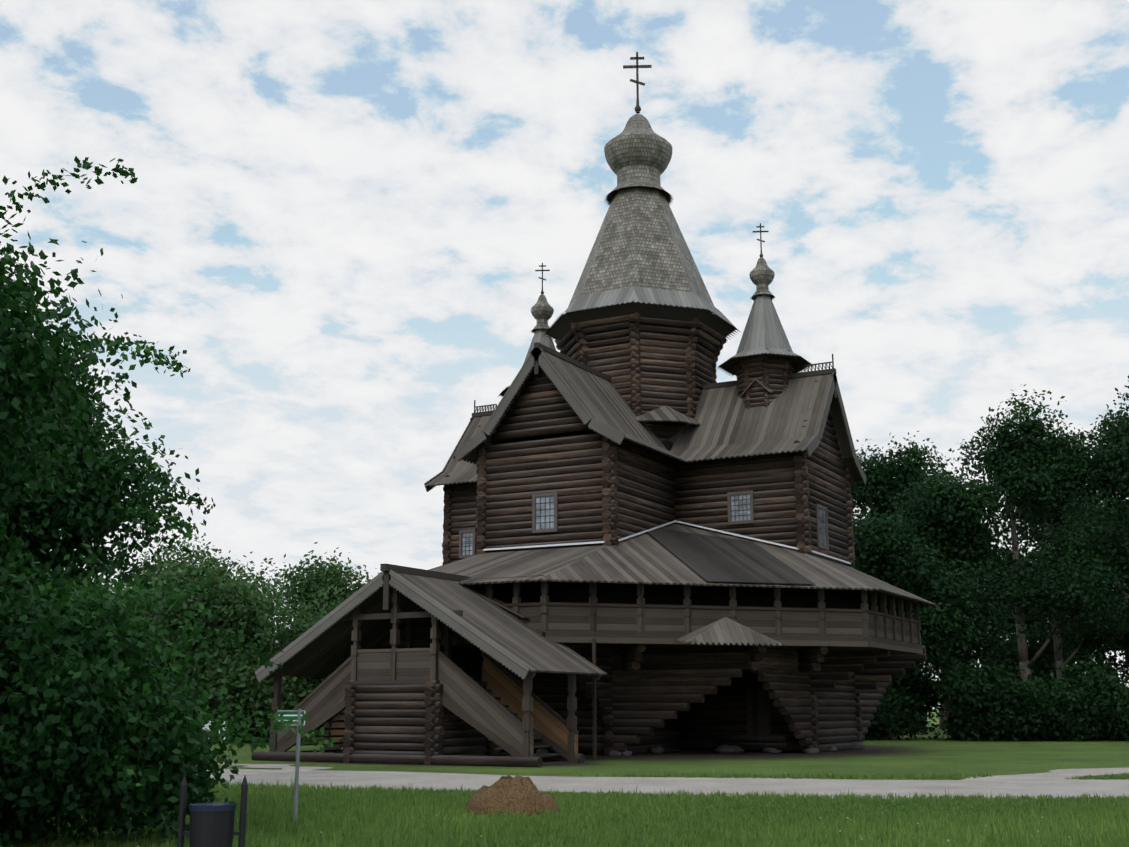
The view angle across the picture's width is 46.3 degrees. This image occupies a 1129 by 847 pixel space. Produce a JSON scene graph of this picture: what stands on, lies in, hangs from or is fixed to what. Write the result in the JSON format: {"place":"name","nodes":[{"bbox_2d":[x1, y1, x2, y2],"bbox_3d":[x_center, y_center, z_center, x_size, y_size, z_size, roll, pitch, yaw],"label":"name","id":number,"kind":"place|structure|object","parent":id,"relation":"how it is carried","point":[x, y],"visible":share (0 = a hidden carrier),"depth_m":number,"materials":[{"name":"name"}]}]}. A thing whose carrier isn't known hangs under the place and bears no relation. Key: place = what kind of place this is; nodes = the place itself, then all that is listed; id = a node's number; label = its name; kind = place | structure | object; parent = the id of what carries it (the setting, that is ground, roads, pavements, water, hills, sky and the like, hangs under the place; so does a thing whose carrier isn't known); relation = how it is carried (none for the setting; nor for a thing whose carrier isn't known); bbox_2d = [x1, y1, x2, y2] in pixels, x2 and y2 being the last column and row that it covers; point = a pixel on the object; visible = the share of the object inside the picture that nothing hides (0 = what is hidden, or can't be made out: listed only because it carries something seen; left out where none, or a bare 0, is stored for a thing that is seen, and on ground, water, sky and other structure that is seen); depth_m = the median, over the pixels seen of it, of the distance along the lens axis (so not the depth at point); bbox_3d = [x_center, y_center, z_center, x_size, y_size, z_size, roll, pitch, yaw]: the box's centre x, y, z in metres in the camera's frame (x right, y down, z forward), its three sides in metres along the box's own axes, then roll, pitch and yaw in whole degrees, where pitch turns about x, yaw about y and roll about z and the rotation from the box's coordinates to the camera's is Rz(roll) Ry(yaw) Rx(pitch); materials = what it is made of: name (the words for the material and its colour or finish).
{"place":"outdoors","nodes":[
{"label":"outdoors","id":0,"kind":"place"},
{"bbox_2d":[0,156,209,846],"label":"tree","id":1,"kind":"object","parent":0,"point":[19,354],"depth_m":14.60,"materials":[{"name":"green plant"}]},
{"bbox_2d":[109,531,271,688],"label":"tree","id":2,"kind":"object","parent":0,"point":[158,559],"depth_m":84.74,"materials":[{"name":"green plant"}]},
{"bbox_2d":[145,550,325,711],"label":"tree","id":3,"kind":"object","parent":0,"point":[241,570],"depth_m":72.33,"materials":[{"name":"green plant"}]},
{"bbox_2d":[196,763,332,772],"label":"path","id":4,"kind":"structure","parent":0,"point":[286,768],"depth_m":35.01,"materials":[{"name":"grey concrete"}]},
{"bbox_2d":[261,578,362,732],"bbox_3d":[-9.560,12.124,66.069,10.354,8.990,11.386,-7,-14,28],"label":"tree","id":5,"kind":"object","parent":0,"point":[293,635],"depth_m":64.34,"materials":[{"name":"green plant"}]},
{"bbox_2d":[258,542,378,734],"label":"tree","id":6,"kind":"object","parent":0,"point":[304,588],"depth_m":77.73,"materials":[{"name":"green plant"}]},
{"bbox_2d":[0,0,1128,707],"label":"sky","id":7,"kind":"structure","parent":0,"point":[343,215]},
{"bbox_2d":[23,708,1128,846],"bbox_3d":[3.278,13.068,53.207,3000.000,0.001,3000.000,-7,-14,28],"label":"ground","id":8,"kind":"structure","parent":0,"point":[940,754],"depth_m":39.09,"materials":[{"name":"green plant"}]},
{"bbox_2d":[0,295,215,670],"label":"tree","id":9,"kind":"object","parent":8,"relation":"on","point":[100,470],"depth_m":23.86,"materials":[{"name":"green plant"}]},
{"bbox_2d":[50,567,173,682],"bbox_3d":[-23.756,10.138,57.459,12.249,10.294,12.706,-7,-14,28],"label":"tree","id":10,"kind":"object","parent":8,"relation":"on","point":[143,611],"depth_m":59.04,"materials":[{"name":"green plant"}]},
{"bbox_2d":[0,511,335,846],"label":"bush","id":11,"kind":"object","parent":8,"relation":"on","point":[159,731],"depth_m":15.21,"materials":[{"name":"green plant"}]},
{"bbox_2d":[177,774,247,846],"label":"bin","id":12,"kind":"object","parent":8,"relation":"on","point":[211,829],"visible":0.96,"depth_m":11.19,"materials":[{"name":"black"}]},
{"bbox_2d":[189,803,236,811],"bbox_3d":[-3.015,3.365,11.309,0.400,0.200,0.400,-7,-14,28],"label":"bin bag","id":13,"kind":"object","parent":12,"relation":"in","point":[207,807],"visible":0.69,"depth_m":11.19,"materials":[{"name":"plastic"}]},
{"bbox_2d":[203,721,225,738],"bbox_3d":[-7.028,6.151,26.474,0.505,0.360,0.024,0,-12,-1],"label":"white sign board","id":14,"kind":"object","parent":8,"relation":"on","point":[207,726],"depth_m":26.48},
{"bbox_2d":[126,550,312,743],"bbox_3d":[-16.505,11.064,62.799,11.940,9.850,8.656,-7,-14,28],"label":"tree","id":15,"kind":"object","parent":8,"relation":"on","point":[234,668],"depth_m":61.02,"materials":[{"name":"green plant"}]},
{"bbox_2d":[293,709,301,819],"bbox_3d":[-3.754,4.818,18.550,0.056,1.580,0.053,-7,-14,28],"label":"sign post","id":16,"kind":"object","parent":8,"relation":"on","point":[296,786],"visible":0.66,"depth_m":18.53,"materials":[{"name":"grey metal"}]},
{"bbox_2d":[272,710,304,725],"bbox_3d":[-3.914,4.167,18.687,0.485,0.210,0.024,0,-12,-1],"label":"sign","id":17,"kind":"object","parent":16,"relation":"attached to","point":[286,712],"visible":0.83,"depth_m":18.68,"materials":[{"name":"green metal"}]},
{"bbox_2d":[463,775,560,816],"bbox_3d":[-0.783,5.698,20.264,1.603,0.578,1.792,-7,-14,28],"label":"dirt pile","id":18,"kind":"object","parent":8,"relation":"on","point":[522,794],"visible":0.98,"depth_m":19.82,"materials":[{"name":"brown soil"}]},
{"bbox_2d":[265,342,836,764],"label":"trim","id":19,"kind":"structure","parent":8,"relation":"on","point":[411,571],"depth_m":40.39,"materials":[{"name":"brown wood"}]},
{"bbox_2d":[2,770,1128,846],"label":"grass tufts","id":20,"kind":"object","parent":8,"relation":"on","point":[937,827],"visible":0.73,"depth_m":18.28,"materials":[{"name":"green plant"}]},
{"bbox_2d":[251,312,926,766],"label":"log wall","id":21,"kind":"structure","parent":8,"relation":"on","point":[611,492],"depth_m":48.50,"materials":[{"name":"brown wood"}]},
{"bbox_2d":[281,350,938,677],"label":"roofs","id":22,"kind":"structure","parent":21,"relation":"on","point":[724,423],"depth_m":45.80,"materials":[{"name":"grey wood"}]},
{"bbox_2d":[255,347,865,681],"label":"barge boards","id":23,"kind":"object","parent":22,"relation":"on","point":[487,645],"visible":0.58,"depth_m":40.55,"materials":[{"name":"wood"}]},
{"bbox_2d":[482,520,850,563],"bbox_3d":[4.855,4.088,49.410,15.459,1.501,3.821,4,-13,-18],"label":"flashing","id":24,"kind":"object","parent":22,"relation":"on","point":[624,538],"visible":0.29,"depth_m":48.89,"materials":[{"name":"grey metal"}]},
{"bbox_2d":[648,528,815,584],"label":"dark roof","id":25,"kind":"structure","parent":22,"relation":"on","point":[708,558],"depth_m":45.51,"materials":[{"name":"grey wood"}]},
{"bbox_2d":[546,287,736,339],"bbox_3d":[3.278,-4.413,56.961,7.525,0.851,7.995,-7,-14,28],"label":"roof eave","id":26,"kind":"object","parent":21,"relation":"on","point":[659,296],"visible":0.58,"depth_m":53.77,"materials":[{"name":"silver wood"}]},
{"bbox_2d":[566,186,714,326],"bbox_3d":[3.278,-7.396,57.601,5.983,5.345,6.356,-7,-14,28],"label":"tent","id":27,"kind":"object","parent":26,"relation":"on","point":[640,241],"visible":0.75,"depth_m":55.65,"materials":[{"name":"grey wood"}]},
{"bbox_2d":[607,179,670,203],"bbox_3d":[3.278,-10.147,58.192,2.763,0.473,2.936,-7,-14,28],"label":"collar","id":28,"kind":"object","parent":27,"relation":"on","point":[637,182],"visible":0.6,"depth_m":57.27,"materials":[{"name":"grey wood"}]},
{"bbox_2d":[617,164,660,191],"bbox_3d":[3.278,-10.540,58.277,1.879,1.182,1.996,-7,-14,28],"label":"drum","id":29,"kind":"object","parent":28,"relation":"on","point":[638,171],"visible":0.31,"depth_m":57.48,"materials":[{"name":"grey wood"}]},
{"bbox_2d":[604,114,671,174],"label":"dome","id":30,"kind":"structure","parent":29,"relation":"on","point":[638,140],"depth_m":57.47,"materials":[{"name":"grey wood"}]},
{"bbox_2d":[623,52,651,113],"bbox_3d":[3.278,-15.327,59.305,1.276,2.933,0.306,2,-12,-7],"label":"cross","id":31,"kind":"object","parent":30,"relation":"on","point":[637,108],"visible":1,"depth_m":59.36,"materials":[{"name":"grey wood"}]},
{"bbox_2d":[459,490,828,558],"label":"window frames","id":32,"kind":"structure","parent":21,"relation":"attached to","point":[555,528],"depth_m":49.89,"materials":[{"name":"brown wood"}]},
{"bbox_2d":[462,494,825,554],"bbox_3d":[1.545,3.846,50.983,15.020,1.868,8.037,-7,-14,28],"label":"window glass","id":33,"kind":"object","parent":32,"relation":"in","point":[551,505],"visible":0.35,"depth_m":49.95,"materials":[{"name":"grey glass"}]},
{"bbox_2d":[462,494,825,554],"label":"window muntins","id":34,"kind":"object","parent":32,"relation":"in","point":[549,522],"depth_m":50.01,"materials":[{"name":"wood"}]},
{"bbox_2d":[719,353,808,374],"bbox_3d":[8.170,-2.366,53.787,3.419,0.038,3.632,-7,-14,28],"label":"roof eave","id":35,"kind":"object","parent":21,"relation":"on","point":[800,361],"visible":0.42,"depth_m":53.07,"materials":[{"name":"grey wood"}]},
{"bbox_2d":[735,294,792,361],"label":"tent roof","id":36,"kind":"structure","parent":35,"relation":"on","point":[763,327],"depth_m":53.45,"materials":[{"name":"grey wood"}]},
{"bbox_2d":[752,289,773,298],"bbox_3d":[8.170,-5.344,54.427,0.911,0.284,0.968,-7,-14,28],"label":"flared collar","id":37,"kind":"object","parent":36,"relation":"on","point":[762,291],"visible":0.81,"depth_m":54.16,"materials":[{"name":"grey wood"}]},
{"bbox_2d":[756,283,768,294],"bbox_3d":[8.170,-5.460,54.452,0.492,0.615,0.523,-7,-14,28],"label":"dome neck","id":38,"kind":"object","parent":37,"relation":"on","point":[762,286],"visible":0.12,"depth_m":54.27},
{"bbox_2d":[749,257,774,284],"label":"onion dome","id":39,"kind":"structure","parent":38,"relation":"on","point":[761,272],"depth_m":54.24,"materials":[{"name":"grey wood"}]},
{"bbox_2d":[753,223,768,256],"bbox_3d":[8.170,-7.610,54.914,0.658,1.514,0.163,2,-12,-8],"label":"cross","id":40,"kind":"object","parent":39,"relation":"on","point":[760,239],"visible":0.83,"depth_m":54.92,"materials":[{"name":"grey metal"}]},
{"bbox_2d":[269,605,917,756],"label":"boards","id":41,"kind":"object","parent":8,"relation":"on","point":[460,691],"visible":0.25,"depth_m":41.35,"materials":[{"name":"brown wood"}]},
{"bbox_2d":[269,575,922,762],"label":"posts","id":42,"kind":"object","parent":8,"relation":"on","point":[435,639],"visible":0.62,"depth_m":41.32,"materials":[{"name":"brown wood"}]},
{"bbox_2d":[323,656,577,762],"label":"stair side boards","id":43,"kind":"object","parent":42,"relation":"attached to","point":[510,692],"visible":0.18,"depth_m":39.81,"materials":[{"name":"brown wood"}]},
{"bbox_2d":[105,768,1105,846],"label":"clover","id":44,"kind":"object","parent":8,"relation":"on","point":[619,794],"visible":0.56,"depth_m":17.99,"materials":[{"name":"green plant"}]},
{"bbox_2d":[492,324,802,754],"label":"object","id":45,"kind":"object","parent":8,"relation":"on","point":[668,445],"visible":0.02,"depth_m":48.45,"materials":[{"name":"black wood"}]},
{"bbox_2d":[494,741,864,755],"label":"stones","id":46,"kind":"object","parent":8,"relation":"on","point":[724,748],"visible":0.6,"depth_m":47.00,"materials":[{"name":"grey stone"}]},
{"bbox_2d":[864,676,934,740],"bbox_3d":[15.019,13.922,65.763,6.671,5.115,5.190,-7,-14,28],"label":"bush","id":47,"kind":"object","parent":8,"relation":"on","point":[891,698],"depth_m":64.45,"materials":[{"name":"green plant"}]},
{"bbox_2d":[866,666,947,738],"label":"bush","id":48,"kind":"object","parent":8,"relation":"on","point":[924,688],"depth_m":68.21,"materials":[{"name":"green plant"}]},
{"bbox_2d":[853,508,991,739],"bbox_3d":[16.786,10.004,65.698,8.453,11.383,7.518,-7,-14,28],"label":"tree","id":49,"kind":"object","parent":8,"relation":"on","point":[892,545],"depth_m":64.62,"materials":[{"name":"green plant"}]},
{"bbox_2d":[885,455,1033,738],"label":"tree","id":50,"kind":"object","parent":8,"relation":"on","point":[962,527],"depth_m":69.06,"materials":[{"name":"green plant"}]},
{"bbox_2d":[854,450,1088,728],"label":"tree","id":51,"kind":"object","parent":8,"relation":"on","point":[1036,647],"depth_m":93.38,"materials":[{"name":"green plant"}]},
{"bbox_2d":[929,650,1060,741],"bbox_3d":[21.068,13.733,64.474,6.126,5.275,6.152,-7,-14,28],"label":"bush","id":52,"kind":"object","parent":8,"relation":"on","point":[976,683],"depth_m":63.18,"materials":[{"name":"green plant"}]},
{"bbox_2d":[894,384,1128,680],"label":"tree","id":53,"kind":"object","parent":8,"relation":"on","point":[1011,461],"depth_m":71.48,"materials":[{"name":"green plant"}]},
{"bbox_2d":[935,673,1090,740],"bbox_3d":[22.080,14.373,65.232,7.258,4.233,6.994,-7,-14,28],"label":"bush","id":54,"kind":"object","parent":8,"relation":"on","point":[1024,733],"depth_m":63.34,"materials":[{"name":"green plant"}]},
{"bbox_2d":[906,768,1128,787],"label":"path","id":55,"kind":"structure","parent":8,"relation":"on","point":[1056,776],"depth_m":30.18,"materials":[{"name":"grey concrete"}]},
{"bbox_2d":[991,422,1128,684],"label":"tree","id":56,"kind":"object","parent":8,"relation":"on","point":[1112,628],"depth_m":90.58,"materials":[{"name":"green plant"}]},
{"bbox_2d":[996,483,1128,684],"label":"tree","id":57,"kind":"object","parent":8,"relation":"on","point":[1118,640],"depth_m":100.72,"materials":[{"name":"green plant"}]},
{"bbox_2d":[1011,651,1128,741],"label":"bush","id":58,"kind":"object","parent":8,"relation":"on","point":[1074,694],"depth_m":63.56,"materials":[{"name":"green plant"}]},
{"bbox_2d":[1028,376,1128,603],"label":"tree","id":59,"kind":"object","parent":8,"relation":"on","point":[1109,472],"depth_m":70.92,"materials":[{"name":"green plant"}]},
{"bbox_2d":[1086,682,1128,741],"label":"bush","id":60,"kind":"object","parent":8,"relation":"on","point":[1120,733],"depth_m":63.31,"materials":[{"name":"green plant"}]},
{"bbox_2d":[1094,518,1128,616],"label":"tree","id":61,"kind":"object","parent":8,"relation":"on","point":[1123,598],"visible":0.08,"depth_m":75.65,"materials":[{"name":"green plant"}]},
{"bbox_2d":[498,186,810,396],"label":"roof eaves","id":62,"kind":"object","parent":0,"point":[663,305],"visible":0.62,"depth_m":54.66,"materials":[{"name":"grey wood"}]},
{"bbox_2d":[398,643,912,653],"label":"gallery floor","id":63,"kind":"structure","parent":0,"point":[471,647],"depth_m":43.96,"materials":[{"name":"brown wood"}]},
{"bbox_2d":[476,581,905,611],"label":"gallery openings","id":64,"kind":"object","parent":63,"relation":"on","point":[615,593],"visible":0.19,"depth_m":43.95,"materials":[{"name":"black"}]},
{"bbox_2d":[196,769,1128,798],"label":"path","id":65,"kind":"structure","parent":0,"point":[819,787],"depth_m":27.92,"materials":[{"name":"grey concrete"}]},
{"bbox_2d":[719,347,810,365],"bbox_3d":[8.170,-2.579,53.833,3.437,0.397,3.652,-7,-14,28],"label":"roof eave","id":66,"kind":"object","parent":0,"point":[765,350],"visible":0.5,"depth_m":52.50,"materials":[{"name":"grey wood"}]},
{"bbox_2d":[850,431,1012,732],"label":"tree","id":67,"kind":"object","parent":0,"point":[884,473],"depth_m":84.21,"materials":[{"name":"green plant"}]},
{"bbox_2d":[1006,452,1128,685],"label":"tree","id":68,"kind":"object","parent":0,"point":[1122,670],"depth_m":111.06,"materials":[{"name":"green plant"}]},
{"bbox_3d":[-1.001,-1.314,58.687,3.419,0.038,3.632,-7,-14,28],"label":"cupola","id":69,"kind":"object","parent":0,"visible":0},
{"bbox_2d":[523,328,555,363],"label":"tent roof","id":70,"kind":"structure","parent":69,"relation":"on","point":[543,340],"depth_m":58.83,"materials":[{"name":"grey wood"}]},
{"bbox_2d":[532,323,548,332],"bbox_3d":[-1.002,-4.292,59.327,0.911,0.284,0.968,-7,-14,28],"label":"skirt","id":71,"kind":"object","parent":70,"relation":"on","point":[541,325],"visible":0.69,"depth_m":59.03,"materials":[{"name":"grey wood"}]},
{"bbox_2d":[537,318,547,328],"bbox_3d":[-1.002,-4.407,59.352,0.492,0.615,0.523,-7,-14,28],"label":"drum","id":72,"kind":"object","parent":71,"relation":"on","point":[542,320],"visible":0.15,"depth_m":59.16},
{"bbox_2d":[531,294,553,319],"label":"onion dome","id":73,"kind":"structure","parent":72,"relation":"on","point":[541,308],"depth_m":59.15,"materials":[{"name":"grey wood"}]},
{"bbox_2d":[535,263,549,293],"bbox_3d":[-1.001,-6.558,59.814,0.658,1.514,0.163,2,-12,-8],"label":"orthodox cross","id":74,"kind":"object","parent":73,"relation":"on","point":[542,278],"visible":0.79,"depth_m":59.85,"materials":[{"name":"grey metal"}]}
]}

